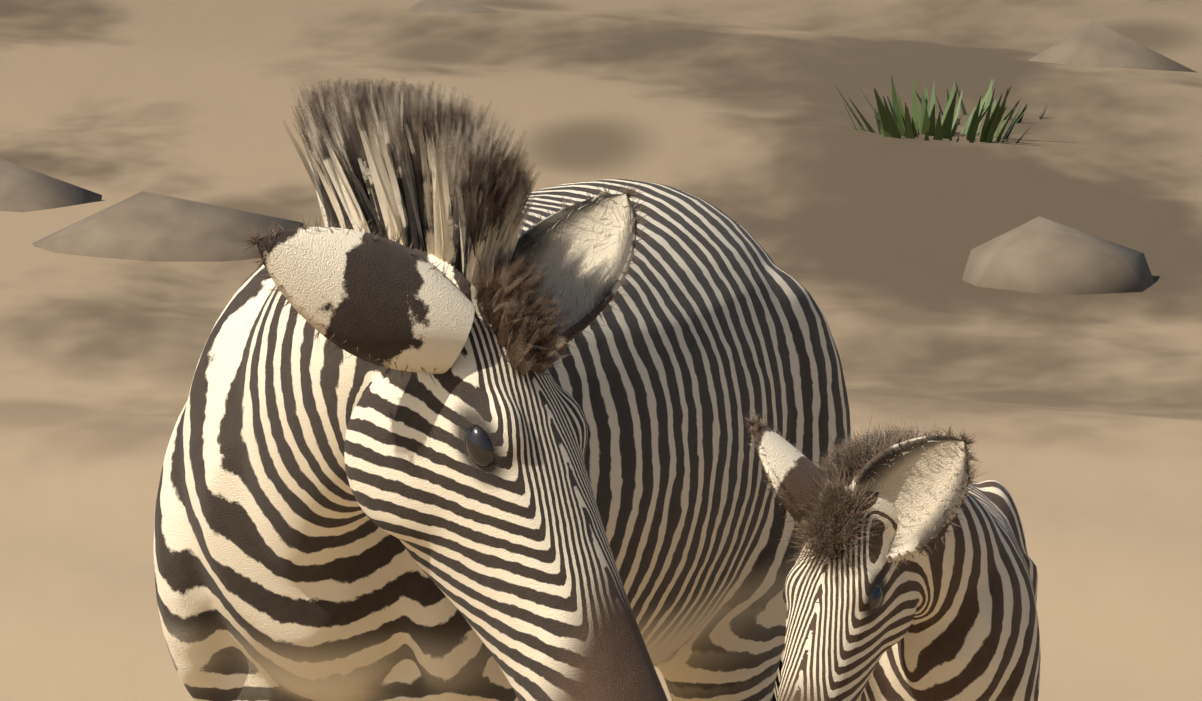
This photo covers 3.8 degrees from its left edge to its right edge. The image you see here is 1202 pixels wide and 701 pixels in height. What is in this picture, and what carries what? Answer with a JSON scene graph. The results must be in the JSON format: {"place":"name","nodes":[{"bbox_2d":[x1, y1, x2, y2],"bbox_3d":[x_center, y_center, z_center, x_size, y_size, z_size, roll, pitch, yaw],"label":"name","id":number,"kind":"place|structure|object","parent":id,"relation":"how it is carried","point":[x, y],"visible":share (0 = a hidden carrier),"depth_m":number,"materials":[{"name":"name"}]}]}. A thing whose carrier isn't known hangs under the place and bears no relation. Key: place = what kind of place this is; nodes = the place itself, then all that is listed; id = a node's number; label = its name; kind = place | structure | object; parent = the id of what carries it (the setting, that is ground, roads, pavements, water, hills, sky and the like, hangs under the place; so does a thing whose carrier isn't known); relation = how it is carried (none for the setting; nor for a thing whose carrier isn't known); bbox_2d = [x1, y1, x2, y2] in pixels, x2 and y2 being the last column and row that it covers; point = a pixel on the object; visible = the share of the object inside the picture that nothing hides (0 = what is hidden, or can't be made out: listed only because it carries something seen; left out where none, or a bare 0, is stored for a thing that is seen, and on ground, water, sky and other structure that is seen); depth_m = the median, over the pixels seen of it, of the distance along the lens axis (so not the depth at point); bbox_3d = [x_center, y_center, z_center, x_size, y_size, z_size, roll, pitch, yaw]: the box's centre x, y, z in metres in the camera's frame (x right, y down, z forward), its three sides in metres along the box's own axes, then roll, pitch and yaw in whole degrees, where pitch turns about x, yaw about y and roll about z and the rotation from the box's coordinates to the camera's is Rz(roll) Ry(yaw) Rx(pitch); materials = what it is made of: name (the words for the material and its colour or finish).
{"place":"outdoors","nodes":[
{"label":"outdoors","id":0,"kind":"place"},
{"bbox_2d":[0,0,1201,700],"bbox_3d":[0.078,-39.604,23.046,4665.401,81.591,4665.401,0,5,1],"label":"ground","id":1,"kind":"structure","parent":0,"point":[1078,418],"depth_m":38.35,"materials":[{"name":"beige sand"}]},
{"bbox_2d":[154,78,851,700],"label":"adult zebra","id":2,"kind":"object","parent":1,"relation":"on","point":[466,412],"visible":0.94,"depth_m":22.13,"materials":[{"name":"multicoloured"}]},
{"bbox_2d":[0,0,1201,294],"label":"stones","id":3,"kind":"object","parent":1,"relation":"on","point":[1040,256],"visible":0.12,"depth_m":37.38,"materials":[{"name":"beige stone"}]},
{"bbox_2d":[742,412,1040,700],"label":"zebra foal","id":4,"kind":"object","parent":1,"relation":"on","point":[912,575],"visible":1,"depth_m":21.83,"materials":[{"name":"multicoloured"}]},
{"bbox_2d":[834,75,1048,142],"bbox_3d":[0.746,-0.451,39.809,0.479,0.288,0.453,-2,5,-24],"label":"weed tuft","id":5,"kind":"object","parent":1,"relation":"on","point":[895,123],"visible":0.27,"depth_m":39.71,"materials":[{"name":"green plant"}]},
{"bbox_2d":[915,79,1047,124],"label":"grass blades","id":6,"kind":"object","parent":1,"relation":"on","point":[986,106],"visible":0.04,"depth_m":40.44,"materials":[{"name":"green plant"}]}
]}

